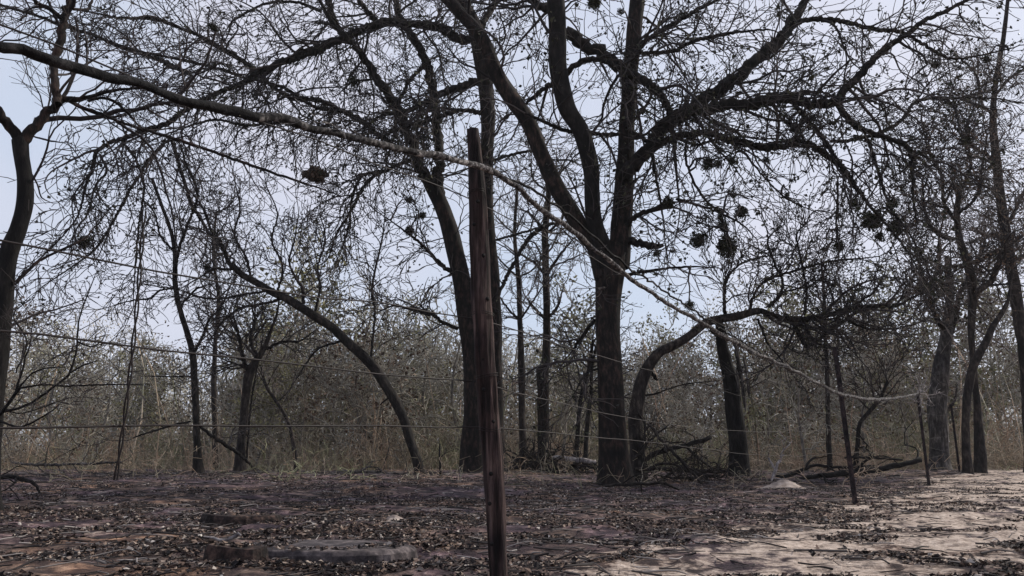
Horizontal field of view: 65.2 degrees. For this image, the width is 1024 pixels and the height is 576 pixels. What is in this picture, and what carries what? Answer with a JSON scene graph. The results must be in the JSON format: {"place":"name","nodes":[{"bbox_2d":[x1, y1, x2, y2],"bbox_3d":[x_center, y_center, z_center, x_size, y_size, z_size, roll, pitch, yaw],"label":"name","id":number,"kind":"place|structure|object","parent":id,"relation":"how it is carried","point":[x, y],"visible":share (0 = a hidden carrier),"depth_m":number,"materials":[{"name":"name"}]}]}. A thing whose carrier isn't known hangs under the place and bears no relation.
{"place":"outdoors","nodes":[
{"label":"outdoors","id":0,"kind":"place"},
{"bbox_2d":[0,466,1023,575],"bbox_3d":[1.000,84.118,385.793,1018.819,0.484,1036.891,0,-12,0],"label":"ground","id":1,"kind":"structure","parent":0,"point":[764,559],"depth_m":8.52,"materials":[{"name":"soil"}]},
{"bbox_2d":[1,463,39,498],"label":"fallen branch","id":2,"kind":"object","parent":1,"relation":"on","point":[16,478],"visible":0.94,"depth_m":13.59,"materials":[{"name":"wood"}]},
{"bbox_2d":[1,369,42,466],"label":"tree","id":3,"kind":"object","parent":1,"relation":"on","point":[22,420],"visible":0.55,"depth_m":34.16,"materials":[{"name":"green plant"}]},
{"bbox_2d":[2,287,75,461],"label":"brown leaf tree","id":4,"kind":"object","parent":1,"relation":"on","point":[16,341],"visible":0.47,"depth_m":32.49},
{"bbox_2d":[3,314,89,465],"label":"olive tree","id":5,"kind":"object","parent":1,"relation":"on","point":[43,401],"visible":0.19,"depth_m":50.23,"materials":[{"name":"green plant"}]},
{"bbox_2d":[4,300,121,467],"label":"bare tree","id":6,"kind":"object","parent":1,"relation":"on","point":[57,377],"visible":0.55,"depth_m":45.06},
{"bbox_2d":[10,434,138,473],"bbox_3d":[-13.571,5.430,25.054,4.044,1.790,1.334,-1,-12,4],"label":"fallen branch","id":7,"kind":"object","parent":1,"relation":"on","point":[38,464],"visible":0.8,"depth_m":24.87,"materials":[{"name":"wood"}]},
{"bbox_2d":[39,342,115,465],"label":"branching tree","id":8,"kind":"object","parent":1,"relation":"on","point":[78,386],"visible":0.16,"depth_m":50.83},
{"bbox_2d":[47,375,114,467],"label":"brown leaf tree","id":9,"kind":"object","parent":1,"relation":"on","point":[75,419],"visible":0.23,"depth_m":46.19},
{"bbox_2d":[0,252,167,474],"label":"bare shrub","id":10,"kind":"object","parent":1,"relation":"on","point":[18,388],"visible":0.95,"depth_m":10.03,"materials":[{"name":"black plant"}]},
{"bbox_2d":[42,348,125,451],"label":"olive tree","id":11,"kind":"object","parent":1,"relation":"on","point":[76,394],"visible":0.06,"depth_m":51.85,"materials":[{"name":"green plant"}]},
{"bbox_2d":[50,372,124,470],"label":"tree","id":12,"kind":"object","parent":1,"relation":"on","point":[90,423],"visible":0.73,"depth_m":32.07,"materials":[{"name":"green plant"}]},
{"bbox_2d":[57,336,167,454],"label":"olive tree","id":13,"kind":"object","parent":1,"relation":"on","point":[138,399],"visible":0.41,"depth_m":42.25,"materials":[{"name":"green plant"}]},
{"bbox_2d":[50,325,177,466],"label":"bare tree","id":14,"kind":"object","parent":1,"relation":"on","point":[109,396],"visible":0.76,"depth_m":37.50,"materials":[{"name":"plant"}]},
{"bbox_2d":[73,333,159,453],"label":"brown leaf tree","id":15,"kind":"object","parent":1,"relation":"on","point":[97,357],"visible":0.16,"depth_m":47.45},
{"bbox_2d":[92,318,197,465],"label":"brown leaf tree","id":16,"kind":"object","parent":1,"relation":"on","point":[163,371],"visible":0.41,"depth_m":45.20,"materials":[{"name":"plant"}]},
{"bbox_2d":[26,106,277,472],"bbox_3d":[-10.206,1.137,24.773,8.249,13.845,3.341,7,-14,-30],"label":"slender tree","id":17,"kind":"object","parent":1,"relation":"on","point":[197,464],"visible":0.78,"depth_m":24.90,"materials":[{"name":"black plant"}]},
{"bbox_2d":[127,335,226,464],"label":"tree","id":18,"kind":"object","parent":1,"relation":"on","point":[173,407],"visible":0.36,"depth_m":49.70,"materials":[{"name":"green plant"}]},
{"bbox_2d":[0,0,373,510],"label":"tree","id":19,"kind":"object","parent":1,"relation":"on","point":[24,205],"visible":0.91,"depth_m":11.32,"materials":[{"name":"black plant"}]},
{"bbox_2d":[173,389,225,463],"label":"tree","id":20,"kind":"object","parent":1,"relation":"on","point":[201,419],"visible":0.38,"depth_m":44.40,"materials":[{"name":"brown plant"}]},
{"bbox_2d":[171,153,257,469],"bbox_3d":[-13.904,0.941,37.007,3.929,15.104,3.737,-12,-17,43],"label":"forest tree","id":21,"kind":"object","parent":1,"relation":"on","point":[213,390],"visible":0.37,"depth_m":36.65,"materials":[{"name":"grey plant"}]},
{"bbox_2d":[176,334,284,455],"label":"bare tree","id":22,"kind":"object","parent":1,"relation":"on","point":[226,393],"visible":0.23,"depth_m":41.47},
{"bbox_2d":[203,544,268,563],"bbox_3d":[-1.768,1.752,5.126,0.409,0.223,0.292,-1,-12,6],"label":"dark rock","id":23,"kind":"object","parent":1,"relation":"on","point":[229,553],"visible":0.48,"depth_m":5.02,"materials":[{"name":"stone"}]},
{"bbox_2d":[199,512,282,526],"bbox_3d":[-2.971,2.527,8.743,0.917,0.133,0.658,0,-12,0],"label":"stone block","id":24,"kind":"object","parent":1,"relation":"on","point":[229,518],"depth_m":8.53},
{"bbox_2d":[188,313,294,461],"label":"brown leaf tree","id":25,"kind":"object","parent":1,"relation":"on","point":[239,379],"visible":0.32,"depth_m":39.83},
{"bbox_2d":[201,330,313,453],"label":"branching tree","id":26,"kind":"object","parent":1,"relation":"on","point":[207,381],"visible":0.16,"depth_m":42.74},
{"bbox_2d":[212,312,306,470],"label":"leaning sapling","id":27,"kind":"object","parent":1,"relation":"on","point":[292,439],"visible":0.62,"depth_m":31.70,"materials":[{"name":"brown plant"}]},
{"bbox_2d":[102,121,426,474],"bbox_3d":[-7.238,0.128,24.097,9.956,11.738,4.758,0,-12,0],"label":"arched tree","id":28,"kind":"object","parent":1,"relation":"on","point":[366,359],"visible":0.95,"depth_m":24.41,"materials":[{"name":"black plant"}]},
{"bbox_2d":[182,255,346,472],"bbox_3d":[-8.471,2.626,27.178,5.290,7.791,3.678,4,-13,-18],"label":"crooked tree","id":29,"kind":"object","parent":1,"relation":"on","point":[251,368],"visible":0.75,"depth_m":26.42,"materials":[{"name":"brown plant"}]},
{"bbox_2d":[218,326,318,466],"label":"olive tree","id":30,"kind":"object","parent":1,"relation":"on","point":[268,411],"visible":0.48,"depth_m":35.44,"materials":[{"name":"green plant"}]},
{"bbox_2d":[237,374,314,469],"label":"tree","id":31,"kind":"object","parent":1,"relation":"on","point":[297,417],"visible":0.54,"depth_m":35.77,"materials":[{"name":"brown plant"}]},
{"bbox_2d":[208,284,350,454],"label":"olive tree","id":32,"kind":"object","parent":1,"relation":"on","point":[285,403],"visible":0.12,"depth_m":45.40,"materials":[{"name":"green plant"}]},
{"bbox_2d":[255,347,338,452],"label":"brown leaf tree","id":33,"kind":"object","parent":1,"relation":"on","point":[325,407],"visible":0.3,"depth_m":42.59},
{"bbox_2d":[269,300,348,456],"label":"brown leaf tree","id":34,"kind":"object","parent":1,"relation":"on","point":[299,359],"visible":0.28,"depth_m":41.88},
{"bbox_2d":[275,340,358,464],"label":"brown leaf tree","id":35,"kind":"object","parent":1,"relation":"on","point":[319,401],"visible":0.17,"depth_m":43.64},
{"bbox_2d":[0,0,639,472],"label":"inclined tree","id":36,"kind":"object","parent":1,"relation":"on","point":[398,132],"visible":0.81,"depth_m":28.65,"materials":[{"name":"black plant"}]},
{"bbox_2d":[300,165,329,183],"bbox_3d":[-7.137,-4.082,29.028,1.055,0.667,1.085,0,-12,0],"label":"twig nest","id":37,"kind":"object","parent":36,"relation":"on","point":[315,175],"visible":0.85,"depth_m":28.79,"materials":[{"name":"brown plant"}]},
{"bbox_2d":[254,539,417,564],"bbox_3d":[-1.354,1.867,5.670,1.378,0.105,0.855,1,-12,-3],"label":"flat rock","id":38,"kind":"object","parent":1,"relation":"on","point":[365,555],"visible":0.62,"depth_m":5.36,"materials":[{"name":"stone"}]},
{"bbox_2d":[253,221,419,449],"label":"olive tree","id":39,"kind":"object","parent":1,"relation":"on","point":[303,284],"visible":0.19,"depth_m":49.08,"materials":[{"name":"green plant"}]},
{"bbox_2d":[291,331,381,467],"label":"brown leaf tree","id":40,"kind":"object","parent":1,"relation":"on","point":[335,403],"visible":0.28,"depth_m":40.97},
{"bbox_2d":[278,255,421,468],"bbox_3d":[-6.993,3.672,37.285,7.035,9.907,6.607,-6,-14,25],"label":"bare tree","id":41,"kind":"object","parent":1,"relation":"on","point":[364,381],"visible":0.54,"depth_m":36.56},
{"bbox_2d":[296,304,405,455],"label":"olive tree","id":42,"kind":"object","parent":1,"relation":"on","point":[360,379],"visible":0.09,"depth_m":47.82,"materials":[{"name":"green plant"}]},
{"bbox_2d":[299,320,419,464],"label":"tree","id":43,"kind":"object","parent":1,"relation":"on","point":[329,375],"visible":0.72,"depth_m":35.41,"materials":[{"name":"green plant"}]},
{"bbox_2d":[323,334,409,468],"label":"brown leaf tree","id":44,"kind":"object","parent":1,"relation":"on","point":[348,386],"visible":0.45,"depth_m":36.22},
{"bbox_2d":[326,317,434,465],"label":"tree","id":45,"kind":"object","parent":1,"relation":"on","point":[395,371],"visible":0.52,"depth_m":35.86,"materials":[{"name":"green plant"}]},
{"bbox_2d":[331,438,433,474],"bbox_3d":[-3.725,5.216,23.331,3.145,1.679,1.042,0,-12,0],"label":"fallen branch","id":46,"kind":"object","parent":1,"relation":"on","point":[365,471],"visible":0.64,"depth_m":23.35,"materials":[{"name":"wood"}]},
{"bbox_2d":[326,308,463,460],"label":"bare tree","id":47,"kind":"object","parent":1,"relation":"on","point":[377,400],"visible":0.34,"depth_m":41.32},
{"bbox_2d":[360,277,463,459],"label":"bare tree","id":48,"kind":"object","parent":1,"relation":"on","point":[430,357],"visible":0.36,"depth_m":42.04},
{"bbox_2d":[361,290,463,448],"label":"olive tree","id":49,"kind":"object","parent":1,"relation":"on","point":[427,337],"visible":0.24,"depth_m":49.30,"materials":[{"name":"green plant"}]},
{"bbox_2d":[396,325,463,444],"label":"brown leaf tree","id":50,"kind":"object","parent":1,"relation":"on","point":[434,372],"visible":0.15,"depth_m":49.65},
{"bbox_2d":[383,275,508,468],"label":"bare tree","id":51,"kind":"object","parent":1,"relation":"on","point":[451,385],"visible":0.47,"depth_m":39.69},
{"bbox_2d":[427,356,518,451],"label":"tree","id":52,"kind":"object","parent":1,"relation":"on","point":[504,400],"visible":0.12,"depth_m":39.98,"materials":[{"name":"brown plant"}]},
{"bbox_2d":[0,24,960,575],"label":"wire fence","id":53,"kind":"object","parent":1,"relation":"on","point":[488,408],"visible":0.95,"depth_m":4.20,"materials":[{"name":"red wood"}]},
{"bbox_2d":[0,0,952,421],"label":"dead vine","id":54,"kind":"object","parent":53,"relation":"attached to","point":[146,86],"visible":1,"depth_m":3.57,"materials":[{"name":"grey wood"}]},
{"bbox_2d":[1,420,959,489],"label":"brush","id":55,"kind":"object","parent":1,"relation":"on","point":[292,471],"visible":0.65,"depth_m":22.56,"materials":[{"name":"plant"}]},
{"bbox_2d":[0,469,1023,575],"bbox_3d":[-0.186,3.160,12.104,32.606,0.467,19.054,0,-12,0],"label":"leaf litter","id":56,"kind":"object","parent":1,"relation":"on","point":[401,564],"visible":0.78,"depth_m":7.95,"materials":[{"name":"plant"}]},
{"bbox_2d":[1,307,1023,471],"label":"undergrowth","id":57,"kind":"object","parent":1,"relation":"on","point":[1011,458],"visible":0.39,"depth_m":36.66,"materials":[{"name":"plant"}]},
{"bbox_2d":[3,271,1021,462],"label":"distant wood","id":58,"kind":"object","parent":1,"relation":"on","point":[508,350],"visible":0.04,"depth_m":68.36,"materials":[{"name":"plant"}]},
{"bbox_2d":[502,363,537,457],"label":"tree","id":59,"kind":"object","parent":1,"relation":"on","point":[504,384],"visible":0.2,"depth_m":41.18,"materials":[{"name":"brown plant"}]},
{"bbox_2d":[464,101,577,469],"bbox_3d":[0.148,-0.206,32.778,5.062,14.924,3.869,0,-12,0],"label":"thin tree","id":60,"kind":"object","parent":1,"relation":"on","point":[521,398],"visible":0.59,"depth_m":32.43,"materials":[{"name":"brown plant"}]},
{"bbox_2d":[502,334,551,439],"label":"bare tree","id":61,"kind":"object","parent":1,"relation":"on","point":[525,358],"visible":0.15,"depth_m":50.70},
{"bbox_2d":[502,327,569,438],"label":"brown leaf tree","id":62,"kind":"object","parent":1,"relation":"on","point":[526,360],"visible":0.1,"depth_m":57.94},
{"bbox_2d":[501,420,597,474],"bbox_3d":[1.430,5.934,26.460,4.565,3.511,2.845,-5,-13,22],"label":"brush pile","id":63,"kind":"object","parent":1,"relation":"on","point":[531,463],"visible":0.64,"depth_m":26.32,"materials":[{"name":"brown plant"}]},
{"bbox_2d":[493,85,609,467],"bbox_3d":[1.274,-0.694,33.495,5.903,16.339,4.744,0,-12,0],"label":"brown trunk tree","id":64,"kind":"object","parent":1,"relation":"on","point":[542,413],"visible":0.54,"depth_m":33.56,"materials":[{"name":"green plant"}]},
{"bbox_2d":[527,303,628,469],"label":"branching tree","id":65,"kind":"object","parent":1,"relation":"on","point":[564,429],"visible":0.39,"depth_m":34.33,"materials":[{"name":"plant"}]},
{"bbox_2d":[550,341,627,453],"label":"olive tree","id":66,"kind":"object","parent":1,"relation":"on","point":[574,416],"visible":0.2,"depth_m":38.06,"materials":[{"name":"green plant"}]},
{"bbox_2d":[524,267,654,444],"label":"olive tree","id":67,"kind":"object","parent":1,"relation":"on","point":[580,321],"visible":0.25,"depth_m":50.81,"materials":[{"name":"green plant"}]},
{"bbox_2d":[536,285,645,471],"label":"bent sapling","id":68,"kind":"object","parent":1,"relation":"on","point":[589,366],"visible":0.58,"depth_m":28.98,"materials":[{"name":"brown plant"}]},
{"bbox_2d":[549,294,661,470],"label":"straight sapling","id":69,"kind":"object","parent":1,"relation":"on","point":[586,441],"visible":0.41,"depth_m":28.91,"materials":[{"name":"brown plant"}]},
{"bbox_2d":[603,474,679,493],"bbox_3d":[2.814,4.591,17.360,1.644,1.102,0.906,-2,-12,11],"label":"fallen branch","id":70,"kind":"object","parent":1,"relation":"on","point":[624,483],"visible":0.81,"depth_m":17.46,"materials":[{"name":"wood"}]},
{"bbox_2d":[595,299,708,455],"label":"olive tree","id":71,"kind":"object","parent":1,"relation":"on","point":[658,330],"visible":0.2,"depth_m":52.99,"materials":[{"name":"green plant"}]},
{"bbox_2d":[622,327,704,454],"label":"brown leaf tree","id":72,"kind":"object","parent":1,"relation":"on","point":[639,361],"visible":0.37,"depth_m":45.64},
{"bbox_2d":[624,335,713,457],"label":"bare tree","id":73,"kind":"object","parent":1,"relation":"on","point":[652,411],"visible":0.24,"depth_m":44.06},
{"bbox_2d":[643,363,704,466],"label":"tree","id":74,"kind":"object","parent":1,"relation":"on","point":[676,406],"visible":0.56,"depth_m":36.75,"materials":[{"name":"brown plant"}]},
{"bbox_2d":[646,423,716,484],"bbox_3d":[4.391,4.424,20.839,1.719,1.811,1.741,0,-12,0],"label":"fallen branch","id":75,"kind":"object","parent":1,"relation":"on","point":[682,461],"visible":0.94,"depth_m":20.99,"materials":[{"name":"wood"}]},
{"bbox_2d":[649,355,716,463],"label":"brown leaf tree","id":76,"kind":"object","parent":1,"relation":"on","point":[683,396],"visible":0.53,"depth_m":39.92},
{"bbox_2d":[633,323,732,453],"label":"brown leaf tree","id":77,"kind":"object","parent":1,"relation":"on","point":[667,357],"visible":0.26,"depth_m":47.52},
{"bbox_2d":[634,331,733,453],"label":"brown leaf tree","id":78,"kind":"object","parent":1,"relation":"on","point":[687,367],"visible":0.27,"depth_m":46.38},
{"bbox_2d":[644,425,723,477],"bbox_3d":[4.839,4.941,23.109,2.520,1.986,1.433,-2,-12,8],"label":"fallen branch","id":79,"kind":"object","parent":1,"relation":"on","point":[690,443],"visible":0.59,"depth_m":22.98,"materials":[{"name":"wood"}]},
{"bbox_2d":[625,399,762,482],"bbox_3d":[4.934,4.562,22.140,3.912,3.377,2.200,0,-12,0],"label":"brush pile","id":80,"kind":"object","parent":1,"relation":"on","point":[677,462],"visible":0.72,"depth_m":21.94,"materials":[{"name":"brown plant"}]},
{"bbox_2d":[663,355,759,466],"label":"tree","id":81,"kind":"object","parent":1,"relation":"on","point":[713,401],"visible":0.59,"depth_m":31.85,"materials":[{"name":"brown plant"}]},
{"bbox_2d":[400,0,1023,487],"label":"forked tree","id":82,"kind":"object","parent":1,"relation":"on","point":[694,106],"visible":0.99,"depth_m":22.14,"materials":[{"name":"black plant"}]},
{"bbox_2d":[715,233,740,259],"bbox_3d":[5.852,-1.160,21.752,0.664,0.764,0.755,0,-12,0],"label":"mistletoe","id":83,"kind":"object","parent":82,"relation":"attached to","point":[725,246],"visible":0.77,"depth_m":21.64,"materials":[{"name":"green plant"}]},
{"bbox_2d":[674,311,773,450],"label":"bare tree","id":84,"kind":"object","parent":1,"relation":"on","point":[716,369],"visible":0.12,"depth_m":52.92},
{"bbox_2d":[683,277,776,475],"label":"dead tree","id":85,"kind":"object","parent":1,"relation":"on","point":[734,415],"visible":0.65,"depth_m":25.08,"materials":[{"name":"black plant"}]},
{"bbox_2d":[706,329,811,467],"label":"tree","id":86,"kind":"object","parent":1,"relation":"on","point":[768,431],"visible":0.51,"depth_m":36.87,"materials":[{"name":"brown plant"}]},
{"bbox_2d":[694,309,823,453],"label":"tree","id":87,"kind":"object","parent":1,"relation":"on","point":[747,339],"visible":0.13,"depth_m":49.31,"materials":[{"name":"brown plant"}]},
{"bbox_2d":[701,289,824,448],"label":"brown leaf tree","id":88,"kind":"object","parent":1,"relation":"on","point":[757,333],"visible":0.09,"depth_m":55.01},
{"bbox_2d":[695,249,858,455],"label":"olive tree","id":89,"kind":"object","parent":1,"relation":"on","point":[787,310],"visible":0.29,"depth_m":48.72,"materials":[{"name":"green plant"}]},
{"bbox_2d":[741,312,859,470],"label":"brown leaf tree","id":90,"kind":"object","parent":1,"relation":"on","point":[806,419],"visible":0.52,"depth_m":31.97,"materials":[{"name":"plant"}]},
{"bbox_2d":[751,317,859,460],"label":"bare tree","id":91,"kind":"object","parent":1,"relation":"on","point":[818,371],"visible":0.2,"depth_m":46.59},
{"bbox_2d":[628,173,1003,481],"bbox_3d":[8.618,0.898,23.955,10.980,10.129,5.378,0,-12,0],"label":"curved tree","id":92,"kind":"object","parent":1,"relation":"on","point":[639,394],"visible":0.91,"depth_m":23.54,"materials":[{"name":"brown plant"}]},
{"bbox_2d":[776,443,868,479],"bbox_3d":[8.779,5.186,22.630,2.584,1.573,1.194,-3,-13,15],"label":"fallen branch","id":93,"kind":"object","parent":1,"relation":"on","point":[797,472],"visible":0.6,"depth_m":22.41,"materials":[{"name":"wood"}]},
{"bbox_2d":[780,208,883,471],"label":"grey sapling","id":94,"kind":"object","parent":1,"relation":"on","point":[828,436],"visible":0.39,"depth_m":30.93,"materials":[{"name":"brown plant"}]},
{"bbox_2d":[777,305,894,444],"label":"olive tree","id":95,"kind":"object","parent":1,"relation":"on","point":[858,407],"visible":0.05,"depth_m":50.99,"materials":[{"name":"green plant"}]},
{"bbox_2d":[797,347,888,458],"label":"brown leaf tree","id":96,"kind":"object","parent":1,"relation":"on","point":[835,382],"visible":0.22,"depth_m":43.66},
{"bbox_2d":[790,298,920,461],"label":"brown leaf tree","id":97,"kind":"object","parent":1,"relation":"on","point":[863,426],"visible":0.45,"depth_m":36.64,"materials":[{"name":"plant"}]},
{"bbox_2d":[799,417,921,484],"bbox_3d":[9.821,4.626,21.903,3.835,2.350,2.138,2,-12,-8],"label":"fallen log","id":98,"kind":"object","parent":1,"relation":"on","point":[887,467],"visible":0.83,"depth_m":21.88,"materials":[{"name":"wood"}]},
{"bbox_2d":[790,289,952,451],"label":"tree","id":99,"kind":"object","parent":1,"relation":"on","point":[861,354],"visible":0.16,"depth_m":45.66,"materials":[{"name":"brown plant"}]},
{"bbox_2d":[805,258,956,450],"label":"olive tree","id":100,"kind":"object","parent":1,"relation":"on","point":[881,354],"visible":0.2,"depth_m":47.60,"materials":[{"name":"green plant"}]},
{"bbox_2d":[828,330,948,468],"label":"twisted sapling","id":101,"kind":"object","parent":1,"relation":"on","point":[869,411],"visible":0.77,"depth_m":25.88,"materials":[{"name":"black plant"}]},
{"bbox_2d":[840,315,964,467],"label":"brown leaf tree","id":102,"kind":"object","parent":1,"relation":"on","point":[904,394],"visible":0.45,"depth_m":36.98,"materials":[{"name":"plant"}]},
{"bbox_2d":[854,290,994,445],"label":"olive tree","id":103,"kind":"object","parent":1,"relation":"on","point":[935,336],"visible":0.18,"depth_m":50.59,"materials":[{"name":"green plant"}]},
{"bbox_2d":[870,164,1023,469],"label":"grey tree","id":104,"kind":"object","parent":1,"relation":"on","point":[938,426],"visible":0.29,"depth_m":32.88,"materials":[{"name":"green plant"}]},
{"bbox_2d":[873,46,1023,473],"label":"tree","id":105,"kind":"object","parent":1,"relation":"on","point":[978,464],"visible":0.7,"depth_m":27.72,"materials":[{"name":"grey plant"}]},
{"bbox_2d":[894,282,1019,441],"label":"brown leaf tree","id":106,"kind":"object","parent":1,"relation":"on","point":[1008,360],"visible":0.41,"depth_m":45.87,"materials":[{"name":"plant"}]},
{"bbox_2d":[893,0,1023,471],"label":"pale tree","id":107,"kind":"object","parent":1,"relation":"on","point":[1018,314],"visible":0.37,"depth_m":31.33,"materials":[{"name":"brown plant"}]},
{"bbox_2d":[910,252,1023,441],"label":"olive tree","id":108,"kind":"object","parent":1,"relation":"on","point":[993,369],"visible":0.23,"depth_m":50.72,"materials":[{"name":"green plant"}]},
{"bbox_2d":[929,301,1021,412],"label":"bare tree","id":109,"kind":"object","parent":1,"relation":"on","point":[1018,370],"visible":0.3,"depth_m":49.22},
{"bbox_2d":[0,0,1023,452],"label":"sky","id":110,"kind":"structure","parent":0,"point":[17,102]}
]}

